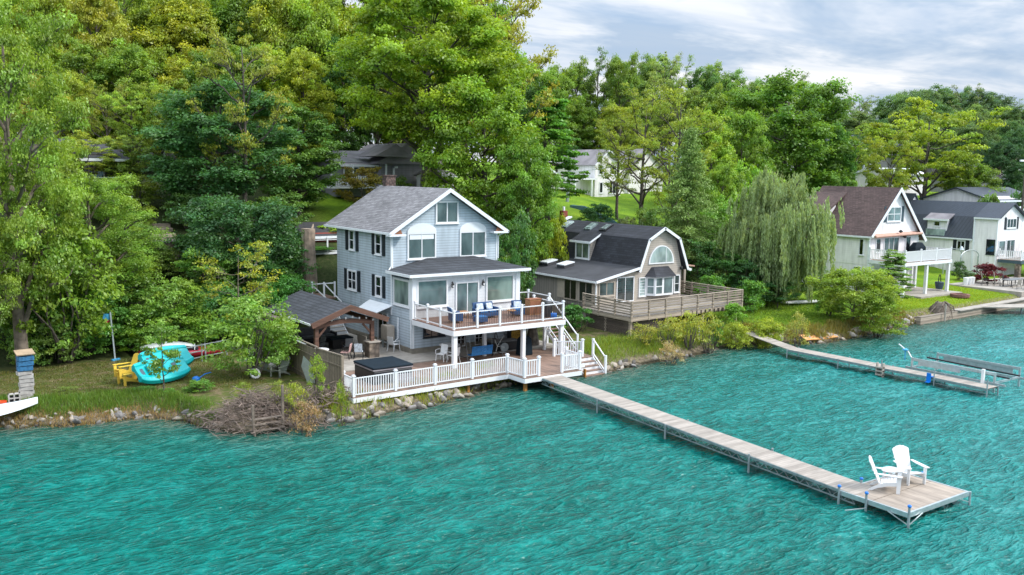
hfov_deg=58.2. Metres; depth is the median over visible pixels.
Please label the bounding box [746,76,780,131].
woodland tree
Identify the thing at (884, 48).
sky
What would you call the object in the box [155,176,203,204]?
bush
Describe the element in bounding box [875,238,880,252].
window
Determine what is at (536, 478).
water
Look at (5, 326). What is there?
maple
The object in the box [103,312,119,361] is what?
flag pole
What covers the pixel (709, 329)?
variegated shrub
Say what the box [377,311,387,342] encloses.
sliding door
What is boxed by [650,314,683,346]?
variegated shrub
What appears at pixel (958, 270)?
shrub
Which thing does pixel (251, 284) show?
airy tree
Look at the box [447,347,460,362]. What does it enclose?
patio chair
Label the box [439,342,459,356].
round table
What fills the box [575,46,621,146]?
woodland tree
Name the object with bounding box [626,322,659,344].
variegated shrub
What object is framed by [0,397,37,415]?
rowing boat
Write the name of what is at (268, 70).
open tree
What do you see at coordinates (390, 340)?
patio chair
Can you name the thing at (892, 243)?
sliding door
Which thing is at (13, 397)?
cinder block
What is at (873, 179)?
spreading tree
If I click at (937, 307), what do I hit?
stump
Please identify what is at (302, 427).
shrub
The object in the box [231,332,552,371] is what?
patio
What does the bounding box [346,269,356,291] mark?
window
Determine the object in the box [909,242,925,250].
covered barbecue
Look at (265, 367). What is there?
adirondack chair
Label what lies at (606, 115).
woodland tree
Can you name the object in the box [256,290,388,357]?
pavilion
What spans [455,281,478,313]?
sliding door
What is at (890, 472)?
side table
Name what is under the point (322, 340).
patio chair
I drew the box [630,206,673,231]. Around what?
bush
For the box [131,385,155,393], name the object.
shrub
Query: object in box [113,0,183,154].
woodland tree
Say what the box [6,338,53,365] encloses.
bush
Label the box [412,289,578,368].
raised deck
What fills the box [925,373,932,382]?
dock chair
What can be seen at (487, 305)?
wicker sofa
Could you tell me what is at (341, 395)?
shrub
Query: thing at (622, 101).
woodland tree
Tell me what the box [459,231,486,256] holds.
window
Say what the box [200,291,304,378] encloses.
bush
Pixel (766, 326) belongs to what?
round shrub
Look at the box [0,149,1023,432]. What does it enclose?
ground
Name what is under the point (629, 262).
house
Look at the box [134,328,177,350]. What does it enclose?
bush
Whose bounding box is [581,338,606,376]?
water steps
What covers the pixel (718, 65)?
woodland tree
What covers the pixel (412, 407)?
rock
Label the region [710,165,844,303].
willow
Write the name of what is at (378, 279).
window
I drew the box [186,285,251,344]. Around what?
bush
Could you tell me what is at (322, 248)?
bush
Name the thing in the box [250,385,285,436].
lake steps
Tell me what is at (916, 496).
dock
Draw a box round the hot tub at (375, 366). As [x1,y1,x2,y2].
[353,356,413,384]
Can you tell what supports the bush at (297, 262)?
on the ground at (332, 207)
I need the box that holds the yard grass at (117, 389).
[0,355,266,428]
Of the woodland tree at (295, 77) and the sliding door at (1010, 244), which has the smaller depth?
the woodland tree at (295, 77)
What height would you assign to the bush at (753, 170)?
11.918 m
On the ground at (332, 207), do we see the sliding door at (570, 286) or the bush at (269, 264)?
the bush at (269, 264)
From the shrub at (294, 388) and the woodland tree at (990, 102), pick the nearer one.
the shrub at (294, 388)
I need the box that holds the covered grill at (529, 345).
[516,336,532,355]
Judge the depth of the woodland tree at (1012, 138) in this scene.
159.45 m
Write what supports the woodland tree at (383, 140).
on the ground at (332, 207)
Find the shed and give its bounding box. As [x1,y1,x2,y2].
[414,170,457,189]
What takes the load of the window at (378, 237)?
in the house at (400, 249)
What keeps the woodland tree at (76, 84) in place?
on the ground at (332, 207)
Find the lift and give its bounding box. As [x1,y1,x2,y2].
[899,344,1023,392]
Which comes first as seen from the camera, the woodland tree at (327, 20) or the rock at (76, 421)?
the rock at (76, 421)
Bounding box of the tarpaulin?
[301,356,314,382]
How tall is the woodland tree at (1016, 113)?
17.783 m
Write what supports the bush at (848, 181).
on the ground at (332, 207)
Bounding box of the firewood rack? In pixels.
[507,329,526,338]
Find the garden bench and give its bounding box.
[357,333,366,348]
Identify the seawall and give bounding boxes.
[916,297,1023,324]
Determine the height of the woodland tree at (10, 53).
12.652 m
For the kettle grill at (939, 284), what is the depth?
88.79 m
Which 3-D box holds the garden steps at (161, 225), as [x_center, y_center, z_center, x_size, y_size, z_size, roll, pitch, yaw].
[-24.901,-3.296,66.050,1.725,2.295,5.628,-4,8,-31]
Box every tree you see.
[0,0,79,78]
[0,1,62,130]
[0,32,48,127]
[0,72,41,136]
[0,130,76,202]
[11,73,68,138]
[15,154,84,199]
[28,48,80,135]
[33,36,118,139]
[46,69,104,138]
[53,0,136,129]
[59,130,125,176]
[75,0,166,54]
[80,176,130,222]
[81,0,148,71]
[81,80,136,140]
[87,38,170,173]
[95,85,163,161]
[104,133,157,197]
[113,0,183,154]
[129,44,186,162]
[130,0,198,157]
[130,0,225,87]
[132,78,189,173]
[140,317,180,390]
[155,40,218,160]
[169,165,211,195]
[170,0,241,74]
[182,0,249,159]
[182,33,265,169]
[185,21,296,227]
[188,240,282,331]
[207,0,279,74]
[235,0,334,174]
[240,42,313,180]
[257,101,350,214]
[262,0,356,145]
[271,45,337,176]
[289,29,340,132]
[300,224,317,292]
[307,32,383,150]
[309,0,383,149]
[337,0,423,143]
[372,0,451,143]
[381,175,413,186]
[395,0,487,169]
[424,0,526,180]
[433,0,560,206]
[496,235,522,299]
[498,205,541,299]
[508,55,543,140]
[519,62,561,152]
[525,64,588,171]
[528,86,589,221]
[551,58,600,145]
[555,145,583,162]
[566,105,601,149]
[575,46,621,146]
[592,101,642,148]
[593,111,644,219]
[595,82,692,208]
[596,133,626,148]
[597,48,640,138]
[611,63,656,146]
[624,51,684,154]
[637,84,730,214]
[640,51,685,163]
[642,78,699,184]
[656,55,705,173]
[676,87,738,170]
[681,65,721,135]
[682,107,738,202]
[693,60,729,108]
[699,159,744,245]
[703,81,749,166]
[707,105,775,195]
[713,68,751,152]
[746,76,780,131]
[755,85,798,123]
[760,103,776,159]
[775,109,812,174]
[786,72,811,109]
[795,116,845,183]
[806,122,859,186]
[812,95,851,126]
[840,94,876,130]
[841,110,875,134]
[843,122,880,179]
[849,95,882,121]
[849,133,886,170]
[854,104,876,118]
[859,130,925,190]
[862,97,1012,199]
[865,94,899,121]
[868,118,899,143]
[879,249,915,298]
[885,88,933,115]
[885,110,909,133]
[886,89,921,106]
[891,105,928,129]
[894,112,950,171]
[904,91,948,143]
[926,83,960,144]
[927,100,960,159]
[943,85,973,111]
[945,103,992,150]
[947,82,993,110]
[947,121,1001,162]
[953,111,1000,151]
[958,88,1004,119]
[972,91,1014,121]
[976,139,1023,189]
[991,104,1023,124]
[993,119,1023,144]
[993,126,1023,190]
[996,97,1023,112]
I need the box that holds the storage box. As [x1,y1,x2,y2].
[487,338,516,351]
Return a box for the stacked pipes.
[781,300,818,303]
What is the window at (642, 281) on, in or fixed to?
in the house at (629, 262)
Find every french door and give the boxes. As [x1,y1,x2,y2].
[457,336,464,346]
[474,333,482,344]
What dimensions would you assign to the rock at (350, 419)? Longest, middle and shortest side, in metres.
0.865 x 0.668 x 0.442 m
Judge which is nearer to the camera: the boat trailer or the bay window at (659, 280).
the boat trailer
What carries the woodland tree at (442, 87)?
on the ground at (332, 207)
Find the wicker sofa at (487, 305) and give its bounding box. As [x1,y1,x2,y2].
[472,301,498,316]
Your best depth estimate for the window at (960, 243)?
105.19 m
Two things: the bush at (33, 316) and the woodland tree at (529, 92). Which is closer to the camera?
the bush at (33, 316)
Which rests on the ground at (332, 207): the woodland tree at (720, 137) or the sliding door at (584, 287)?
the woodland tree at (720, 137)
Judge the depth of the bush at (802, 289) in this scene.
78.69 m
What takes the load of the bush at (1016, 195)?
on the ground at (332, 207)
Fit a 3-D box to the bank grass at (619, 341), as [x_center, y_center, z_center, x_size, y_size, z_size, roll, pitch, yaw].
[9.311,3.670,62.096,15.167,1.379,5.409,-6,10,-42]
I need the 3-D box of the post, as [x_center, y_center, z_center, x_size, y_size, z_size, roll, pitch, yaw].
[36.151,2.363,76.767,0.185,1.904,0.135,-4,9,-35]
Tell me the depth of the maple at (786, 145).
115.02 m
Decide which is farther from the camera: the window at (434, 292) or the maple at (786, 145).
the maple at (786, 145)
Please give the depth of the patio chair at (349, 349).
53.82 m
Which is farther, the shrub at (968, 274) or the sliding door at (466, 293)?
the shrub at (968, 274)
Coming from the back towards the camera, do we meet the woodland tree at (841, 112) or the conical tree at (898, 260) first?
the woodland tree at (841, 112)
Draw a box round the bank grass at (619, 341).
[567,320,728,367]
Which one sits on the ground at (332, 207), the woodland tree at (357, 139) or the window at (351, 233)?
the woodland tree at (357, 139)
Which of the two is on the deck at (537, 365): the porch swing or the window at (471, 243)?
the porch swing
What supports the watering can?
on the yard grass at (117, 389)
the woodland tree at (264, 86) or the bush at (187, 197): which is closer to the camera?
the bush at (187, 197)
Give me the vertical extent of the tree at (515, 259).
7.700 m
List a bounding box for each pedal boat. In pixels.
[131,356,190,383]
[138,345,193,364]
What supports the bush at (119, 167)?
on the ground at (332, 207)
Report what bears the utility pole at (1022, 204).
on the ground at (332, 207)
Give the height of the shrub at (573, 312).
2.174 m
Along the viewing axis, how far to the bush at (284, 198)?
70.22 m
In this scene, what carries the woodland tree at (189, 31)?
on the ground at (332, 207)
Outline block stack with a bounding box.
[13,348,34,399]
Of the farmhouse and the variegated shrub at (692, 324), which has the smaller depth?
the variegated shrub at (692, 324)
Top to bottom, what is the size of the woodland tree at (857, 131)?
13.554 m
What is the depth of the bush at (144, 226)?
62.10 m
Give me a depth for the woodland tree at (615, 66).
153.85 m
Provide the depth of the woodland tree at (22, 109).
74.53 m
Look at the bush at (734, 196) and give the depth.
87.76 m
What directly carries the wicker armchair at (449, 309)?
on the raised deck at (503, 321)
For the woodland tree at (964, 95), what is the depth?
239.91 m
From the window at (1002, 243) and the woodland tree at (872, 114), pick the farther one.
the woodland tree at (872, 114)
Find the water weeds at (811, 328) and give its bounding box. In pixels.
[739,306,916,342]
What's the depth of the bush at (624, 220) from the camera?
81.83 m
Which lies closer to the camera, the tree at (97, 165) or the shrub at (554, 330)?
the shrub at (554, 330)
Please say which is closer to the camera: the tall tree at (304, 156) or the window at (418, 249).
the window at (418, 249)
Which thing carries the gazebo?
on the ground at (332, 207)
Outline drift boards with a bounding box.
[799,335,837,339]
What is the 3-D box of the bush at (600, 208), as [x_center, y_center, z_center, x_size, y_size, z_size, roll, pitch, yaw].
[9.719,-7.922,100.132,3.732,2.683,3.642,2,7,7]
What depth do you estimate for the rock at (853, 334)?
68.42 m
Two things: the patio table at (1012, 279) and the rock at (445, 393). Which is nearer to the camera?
the rock at (445, 393)
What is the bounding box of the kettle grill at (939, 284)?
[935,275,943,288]
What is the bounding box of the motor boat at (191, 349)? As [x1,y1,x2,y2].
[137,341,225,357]
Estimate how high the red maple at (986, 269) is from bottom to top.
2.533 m
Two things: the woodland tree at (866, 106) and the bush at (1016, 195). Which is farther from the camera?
the woodland tree at (866, 106)
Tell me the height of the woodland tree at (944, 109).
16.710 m
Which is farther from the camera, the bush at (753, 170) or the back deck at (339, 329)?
the bush at (753, 170)
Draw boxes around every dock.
[541,375,970,527]
[745,331,998,396]
[983,304,1023,313]
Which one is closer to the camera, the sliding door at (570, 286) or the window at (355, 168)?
the sliding door at (570, 286)
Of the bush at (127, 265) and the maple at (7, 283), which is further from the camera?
the bush at (127, 265)
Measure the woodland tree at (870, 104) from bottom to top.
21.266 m
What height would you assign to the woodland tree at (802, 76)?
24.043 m
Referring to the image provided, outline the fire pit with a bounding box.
[950,293,969,298]
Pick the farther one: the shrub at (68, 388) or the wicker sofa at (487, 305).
the wicker sofa at (487, 305)
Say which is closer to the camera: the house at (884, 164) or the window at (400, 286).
the window at (400, 286)
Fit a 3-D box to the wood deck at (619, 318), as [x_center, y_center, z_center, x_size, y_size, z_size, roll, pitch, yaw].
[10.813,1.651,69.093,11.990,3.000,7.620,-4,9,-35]
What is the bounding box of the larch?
[654,126,733,298]
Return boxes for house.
[15,138,129,199]
[294,222,336,254]
[307,143,440,196]
[324,175,530,353]
[522,207,694,317]
[801,186,926,291]
[855,168,923,194]
[876,140,950,172]
[905,193,1023,274]
[919,187,1021,204]
[930,163,1006,191]
[1019,206,1023,250]
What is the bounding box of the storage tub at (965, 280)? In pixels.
[963,277,968,284]
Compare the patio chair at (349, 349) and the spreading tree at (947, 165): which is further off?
the spreading tree at (947, 165)
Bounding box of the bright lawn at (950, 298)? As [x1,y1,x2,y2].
[857,283,1018,316]
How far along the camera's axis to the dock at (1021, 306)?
81.42 m
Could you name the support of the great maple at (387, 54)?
on the ground at (332, 207)
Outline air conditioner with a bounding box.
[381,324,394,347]
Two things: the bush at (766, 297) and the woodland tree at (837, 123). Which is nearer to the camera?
the bush at (766, 297)
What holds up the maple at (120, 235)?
on the ground at (332, 207)
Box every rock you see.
[72,418,81,423]
[114,410,122,416]
[171,417,183,420]
[325,412,332,420]
[325,418,336,422]
[343,416,355,422]
[366,405,373,411]
[375,411,385,415]
[394,398,401,406]
[399,395,412,404]
[401,402,410,407]
[407,405,416,409]
[413,402,422,408]
[439,395,446,402]
[443,390,449,397]
[447,387,459,393]
[462,393,474,396]
[496,381,507,387]
[609,362,616,367]
[847,331,855,337]
[852,327,860,333]
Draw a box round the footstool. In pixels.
[473,315,487,322]
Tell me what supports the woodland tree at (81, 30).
on the ground at (332, 207)
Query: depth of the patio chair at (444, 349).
53.98 m
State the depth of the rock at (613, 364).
56.25 m
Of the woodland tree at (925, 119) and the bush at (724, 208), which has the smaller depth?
the bush at (724, 208)
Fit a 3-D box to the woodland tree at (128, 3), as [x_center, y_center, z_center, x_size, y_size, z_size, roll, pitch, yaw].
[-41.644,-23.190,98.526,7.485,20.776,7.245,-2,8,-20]
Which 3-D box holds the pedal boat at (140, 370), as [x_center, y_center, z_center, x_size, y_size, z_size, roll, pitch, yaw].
[-18.367,4.304,48.123,1.548,0.615,2.900,48,29,21]
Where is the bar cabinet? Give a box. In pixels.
[525,297,541,314]
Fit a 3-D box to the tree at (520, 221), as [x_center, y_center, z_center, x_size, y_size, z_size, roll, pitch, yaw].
[0.212,-1.013,65.201,3.391,9.679,3.596,3,8,18]
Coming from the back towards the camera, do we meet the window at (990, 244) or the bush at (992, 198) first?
the bush at (992, 198)
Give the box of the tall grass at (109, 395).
[0,385,219,425]
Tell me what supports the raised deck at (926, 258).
on the patio slab at (916, 292)
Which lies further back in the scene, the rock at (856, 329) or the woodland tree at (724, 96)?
the woodland tree at (724, 96)
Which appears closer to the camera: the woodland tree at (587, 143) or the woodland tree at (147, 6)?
the woodland tree at (147, 6)
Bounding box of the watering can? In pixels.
[192,372,210,380]
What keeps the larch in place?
on the ground at (332, 207)
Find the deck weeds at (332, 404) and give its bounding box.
[307,358,515,420]
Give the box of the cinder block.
[8,392,20,401]
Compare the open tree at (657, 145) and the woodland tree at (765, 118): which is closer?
the open tree at (657, 145)
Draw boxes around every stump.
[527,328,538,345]
[928,301,954,318]
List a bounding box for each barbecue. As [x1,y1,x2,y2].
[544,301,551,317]
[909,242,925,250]
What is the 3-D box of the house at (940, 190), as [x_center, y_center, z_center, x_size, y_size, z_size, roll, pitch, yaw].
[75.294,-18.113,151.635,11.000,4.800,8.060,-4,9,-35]
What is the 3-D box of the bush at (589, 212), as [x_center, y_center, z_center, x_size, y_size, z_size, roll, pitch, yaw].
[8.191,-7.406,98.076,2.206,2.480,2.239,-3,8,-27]
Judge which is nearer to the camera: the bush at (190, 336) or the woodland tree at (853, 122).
the bush at (190, 336)
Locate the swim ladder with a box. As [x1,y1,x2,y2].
[875,362,884,376]
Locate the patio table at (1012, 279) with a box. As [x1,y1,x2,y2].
[1002,278,1023,286]
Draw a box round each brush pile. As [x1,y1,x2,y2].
[182,383,334,437]
[292,381,355,413]
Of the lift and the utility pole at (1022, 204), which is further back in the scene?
the utility pole at (1022, 204)
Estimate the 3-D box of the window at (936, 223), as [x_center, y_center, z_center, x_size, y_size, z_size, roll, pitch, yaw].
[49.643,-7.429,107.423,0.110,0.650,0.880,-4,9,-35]
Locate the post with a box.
[944,304,946,320]
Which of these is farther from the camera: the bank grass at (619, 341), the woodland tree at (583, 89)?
the woodland tree at (583, 89)
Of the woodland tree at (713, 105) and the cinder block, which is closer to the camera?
the cinder block
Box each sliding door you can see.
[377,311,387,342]
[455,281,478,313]
[563,279,576,300]
[578,281,592,303]
[616,276,634,302]
[883,237,899,257]
[1006,239,1014,257]
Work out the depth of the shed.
87.87 m
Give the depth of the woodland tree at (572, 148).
149.21 m
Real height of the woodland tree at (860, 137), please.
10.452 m
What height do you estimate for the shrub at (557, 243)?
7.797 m
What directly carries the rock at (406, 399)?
on the ground at (332, 207)
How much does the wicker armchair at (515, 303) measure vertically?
0.926 m
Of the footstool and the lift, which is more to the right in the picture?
the lift
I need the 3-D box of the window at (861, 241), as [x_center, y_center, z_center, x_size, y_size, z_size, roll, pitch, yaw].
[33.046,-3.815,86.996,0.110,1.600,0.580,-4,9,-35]
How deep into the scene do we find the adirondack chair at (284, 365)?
50.21 m
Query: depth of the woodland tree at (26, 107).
78.18 m
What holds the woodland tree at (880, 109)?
on the ground at (332, 207)
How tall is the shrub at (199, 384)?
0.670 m
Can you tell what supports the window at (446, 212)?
in the house at (400, 249)
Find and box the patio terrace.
[949,276,1023,296]
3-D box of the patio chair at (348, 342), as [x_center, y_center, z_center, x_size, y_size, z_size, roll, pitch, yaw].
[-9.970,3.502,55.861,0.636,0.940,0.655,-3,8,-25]
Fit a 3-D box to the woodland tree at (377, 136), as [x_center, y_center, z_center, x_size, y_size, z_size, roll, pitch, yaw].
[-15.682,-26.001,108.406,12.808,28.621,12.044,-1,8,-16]
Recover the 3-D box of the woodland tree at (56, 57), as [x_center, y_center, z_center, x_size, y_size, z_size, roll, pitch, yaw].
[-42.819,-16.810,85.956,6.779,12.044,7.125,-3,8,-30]
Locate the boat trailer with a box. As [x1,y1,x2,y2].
[187,340,227,360]
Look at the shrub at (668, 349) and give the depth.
58.16 m
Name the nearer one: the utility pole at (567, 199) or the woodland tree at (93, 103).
the woodland tree at (93, 103)
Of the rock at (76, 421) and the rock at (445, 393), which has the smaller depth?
the rock at (76, 421)
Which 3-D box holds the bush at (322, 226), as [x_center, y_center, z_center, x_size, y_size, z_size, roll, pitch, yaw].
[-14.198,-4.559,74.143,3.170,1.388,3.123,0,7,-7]
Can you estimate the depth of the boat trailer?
53.40 m
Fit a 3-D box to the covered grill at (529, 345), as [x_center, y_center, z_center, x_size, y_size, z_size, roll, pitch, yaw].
[0.749,3.535,56.129,0.894,1.150,0.595,-4,9,-35]
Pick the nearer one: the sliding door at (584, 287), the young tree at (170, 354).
the young tree at (170, 354)
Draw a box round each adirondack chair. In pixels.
[112,353,138,378]
[115,360,140,386]
[251,355,271,374]
[268,357,290,377]
[868,455,902,494]
[892,445,929,485]
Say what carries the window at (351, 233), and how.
in the house at (400, 249)
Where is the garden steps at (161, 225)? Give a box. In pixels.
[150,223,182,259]
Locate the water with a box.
[0,308,1023,574]
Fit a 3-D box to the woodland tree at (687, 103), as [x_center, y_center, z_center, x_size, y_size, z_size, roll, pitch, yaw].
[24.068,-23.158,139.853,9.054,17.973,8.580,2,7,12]
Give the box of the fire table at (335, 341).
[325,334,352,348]
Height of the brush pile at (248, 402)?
2.874 m
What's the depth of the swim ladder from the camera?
55.36 m
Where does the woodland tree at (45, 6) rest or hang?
on the ground at (332, 207)
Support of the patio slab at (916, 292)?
on the ground at (332, 207)
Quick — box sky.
[341,0,1023,164]
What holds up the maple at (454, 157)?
on the ground at (332, 207)
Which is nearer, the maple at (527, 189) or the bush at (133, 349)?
the bush at (133, 349)
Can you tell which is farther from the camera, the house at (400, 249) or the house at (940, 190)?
the house at (940, 190)
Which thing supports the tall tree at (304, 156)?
on the ground at (332, 207)
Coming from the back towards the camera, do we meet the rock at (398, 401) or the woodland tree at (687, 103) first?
the woodland tree at (687, 103)
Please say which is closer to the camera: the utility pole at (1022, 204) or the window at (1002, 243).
the window at (1002, 243)
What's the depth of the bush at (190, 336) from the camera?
55.09 m
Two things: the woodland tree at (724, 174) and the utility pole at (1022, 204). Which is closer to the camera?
the woodland tree at (724, 174)
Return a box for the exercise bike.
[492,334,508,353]
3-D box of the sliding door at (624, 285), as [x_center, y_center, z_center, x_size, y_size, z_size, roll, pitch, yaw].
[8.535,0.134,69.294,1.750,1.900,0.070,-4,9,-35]
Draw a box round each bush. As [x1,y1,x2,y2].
[0,297,66,349]
[5,221,124,363]
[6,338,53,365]
[30,280,101,348]
[30,319,85,363]
[60,288,134,354]
[66,330,111,358]
[86,237,161,317]
[97,276,158,324]
[99,160,145,193]
[108,197,156,228]
[108,324,148,352]
[112,301,187,346]
[122,222,162,253]
[124,239,176,270]
[125,174,162,208]
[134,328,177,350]
[135,277,211,340]
[143,250,185,280]
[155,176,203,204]
[159,192,202,229]
[165,301,224,342]
[170,247,234,294]
[176,326,208,345]
[185,255,258,295]
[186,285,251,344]
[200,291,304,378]
[216,257,290,307]
[242,190,314,229]
[247,285,295,335]
[249,239,321,277]
[266,273,316,298]
[315,246,334,250]
[317,225,336,232]
[577,207,599,221]
[585,202,616,221]
[617,216,646,224]
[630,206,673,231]
[655,205,682,231]
[681,238,725,295]
[693,274,728,297]
[694,198,731,267]
[703,247,749,288]
[708,319,724,347]
[709,190,751,248]
[720,302,747,326]
[724,258,767,304]
[730,158,785,207]
[730,277,768,311]
[760,280,801,306]
[794,267,827,299]
[811,291,846,315]
[830,170,863,186]
[977,191,1005,202]
[1010,186,1022,205]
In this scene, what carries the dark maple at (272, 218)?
on the ground at (332, 207)
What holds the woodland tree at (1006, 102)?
on the ground at (332, 207)
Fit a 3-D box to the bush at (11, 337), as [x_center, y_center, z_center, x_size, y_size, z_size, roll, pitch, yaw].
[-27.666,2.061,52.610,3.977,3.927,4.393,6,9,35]
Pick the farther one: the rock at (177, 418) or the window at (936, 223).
the window at (936, 223)
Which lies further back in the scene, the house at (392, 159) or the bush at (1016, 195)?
the bush at (1016, 195)
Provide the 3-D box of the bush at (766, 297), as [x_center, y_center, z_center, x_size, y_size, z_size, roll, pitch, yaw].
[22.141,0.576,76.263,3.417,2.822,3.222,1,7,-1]
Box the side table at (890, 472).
[881,466,899,482]
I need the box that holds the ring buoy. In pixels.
[250,368,260,378]
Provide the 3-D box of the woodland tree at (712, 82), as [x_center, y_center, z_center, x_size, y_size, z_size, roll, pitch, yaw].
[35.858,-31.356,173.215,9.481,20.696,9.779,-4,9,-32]
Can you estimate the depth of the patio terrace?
92.03 m
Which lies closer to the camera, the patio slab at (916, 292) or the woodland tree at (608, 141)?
the patio slab at (916, 292)
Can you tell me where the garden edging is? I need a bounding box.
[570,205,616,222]
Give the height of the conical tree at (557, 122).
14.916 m
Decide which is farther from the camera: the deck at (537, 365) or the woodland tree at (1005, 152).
the woodland tree at (1005, 152)
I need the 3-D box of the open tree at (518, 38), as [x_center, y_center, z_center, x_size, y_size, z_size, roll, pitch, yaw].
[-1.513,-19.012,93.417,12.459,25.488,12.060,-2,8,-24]
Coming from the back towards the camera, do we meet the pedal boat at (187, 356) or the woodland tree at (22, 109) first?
the woodland tree at (22, 109)
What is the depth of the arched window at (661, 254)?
71.02 m
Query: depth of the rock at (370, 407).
45.05 m
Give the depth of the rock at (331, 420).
43.88 m
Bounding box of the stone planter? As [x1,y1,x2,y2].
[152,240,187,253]
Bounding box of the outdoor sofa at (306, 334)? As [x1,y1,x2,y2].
[293,326,336,342]
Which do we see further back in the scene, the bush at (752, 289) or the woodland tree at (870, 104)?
the woodland tree at (870, 104)
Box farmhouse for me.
[555,149,664,196]
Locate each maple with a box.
[0,0,94,370]
[0,136,38,323]
[0,216,90,336]
[28,172,176,331]
[132,78,305,224]
[163,190,304,286]
[320,0,542,187]
[410,71,549,221]
[487,130,563,272]
[716,66,864,197]
[928,161,1007,194]
[972,262,1008,283]
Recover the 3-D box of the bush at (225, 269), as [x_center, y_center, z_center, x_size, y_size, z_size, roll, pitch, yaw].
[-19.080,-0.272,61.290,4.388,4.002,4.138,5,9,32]
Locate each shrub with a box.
[53,385,80,393]
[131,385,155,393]
[154,388,175,393]
[181,378,215,392]
[232,381,254,400]
[258,317,299,369]
[270,380,290,407]
[284,380,308,417]
[287,398,322,436]
[306,354,329,403]
[333,379,351,426]
[539,213,568,261]
[551,315,566,334]
[555,303,593,331]
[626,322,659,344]
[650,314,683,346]
[658,339,684,364]
[666,310,705,349]
[693,309,723,352]
[720,320,753,349]
[747,316,786,348]
[785,311,809,346]
[804,266,904,320]
[852,293,907,337]
[950,261,968,279]
[960,270,978,280]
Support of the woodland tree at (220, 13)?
on the ground at (332, 207)
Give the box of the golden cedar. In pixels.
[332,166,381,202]
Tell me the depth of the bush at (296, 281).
61.72 m
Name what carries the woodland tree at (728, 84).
on the ground at (332, 207)
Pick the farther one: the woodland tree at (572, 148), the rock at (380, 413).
the woodland tree at (572, 148)
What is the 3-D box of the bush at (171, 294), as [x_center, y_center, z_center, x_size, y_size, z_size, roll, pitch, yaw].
[-20.835,1.609,56.753,4.557,4.474,5.034,-3,8,-30]
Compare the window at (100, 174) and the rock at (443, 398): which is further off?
the window at (100, 174)
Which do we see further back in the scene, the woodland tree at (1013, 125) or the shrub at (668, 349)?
the woodland tree at (1013, 125)
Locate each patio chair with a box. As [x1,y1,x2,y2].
[313,336,325,347]
[340,343,351,359]
[342,338,353,353]
[353,344,363,358]
[387,336,399,351]
[435,344,448,361]
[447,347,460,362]
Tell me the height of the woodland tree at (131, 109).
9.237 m
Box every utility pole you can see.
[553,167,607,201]
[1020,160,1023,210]
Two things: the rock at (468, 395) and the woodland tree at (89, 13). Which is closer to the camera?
the rock at (468, 395)
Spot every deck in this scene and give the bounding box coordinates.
[289,281,348,334]
[344,338,592,402]
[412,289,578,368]
[582,281,743,335]
[868,247,951,297]
[997,248,1023,277]
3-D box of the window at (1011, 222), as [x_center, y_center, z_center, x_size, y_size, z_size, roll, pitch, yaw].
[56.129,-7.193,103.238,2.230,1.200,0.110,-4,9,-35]
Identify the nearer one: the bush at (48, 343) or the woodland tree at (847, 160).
the bush at (48, 343)
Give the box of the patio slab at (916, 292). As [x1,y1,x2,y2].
[897,287,961,298]
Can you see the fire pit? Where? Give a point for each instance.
(961, 295)
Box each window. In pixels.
[78,161,104,181]
[343,166,358,180]
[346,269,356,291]
[348,230,354,250]
[374,233,381,255]
[374,275,381,297]
[392,277,409,308]
[407,232,435,260]
[417,278,448,307]
[422,328,445,338]
[435,201,459,224]
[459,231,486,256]
[486,274,513,302]
[575,242,589,259]
[598,281,614,297]
[599,182,602,193]
[609,181,615,193]
[638,277,645,296]
[645,266,675,295]
[648,245,673,263]
[673,274,679,292]
[858,239,863,255]
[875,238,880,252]
[886,206,901,222]
[904,236,910,252]
[933,221,940,226]
[956,240,965,249]
[985,239,994,254]
[997,240,1005,254]
[1006,218,1016,228]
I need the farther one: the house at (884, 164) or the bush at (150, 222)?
the house at (884, 164)
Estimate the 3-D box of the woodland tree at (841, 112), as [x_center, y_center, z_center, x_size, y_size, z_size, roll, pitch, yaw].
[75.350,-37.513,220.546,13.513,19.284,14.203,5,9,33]
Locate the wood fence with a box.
[287,335,343,390]
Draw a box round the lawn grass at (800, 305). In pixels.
[709,298,862,332]
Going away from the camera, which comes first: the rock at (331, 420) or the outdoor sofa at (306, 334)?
the rock at (331, 420)
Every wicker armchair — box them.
[447,307,462,323]
[510,300,524,314]
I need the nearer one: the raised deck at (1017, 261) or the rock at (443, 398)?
the rock at (443, 398)
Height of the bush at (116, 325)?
4.266 m
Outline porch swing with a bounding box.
[457,332,504,361]
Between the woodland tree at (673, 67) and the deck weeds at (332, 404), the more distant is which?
the woodland tree at (673, 67)
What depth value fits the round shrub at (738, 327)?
63.35 m
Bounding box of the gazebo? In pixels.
[942,246,978,273]
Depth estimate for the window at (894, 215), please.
88.16 m
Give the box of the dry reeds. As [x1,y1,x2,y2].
[0,396,211,428]
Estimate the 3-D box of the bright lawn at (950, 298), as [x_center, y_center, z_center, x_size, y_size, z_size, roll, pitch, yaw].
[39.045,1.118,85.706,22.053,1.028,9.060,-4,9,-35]
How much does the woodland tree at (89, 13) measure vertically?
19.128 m

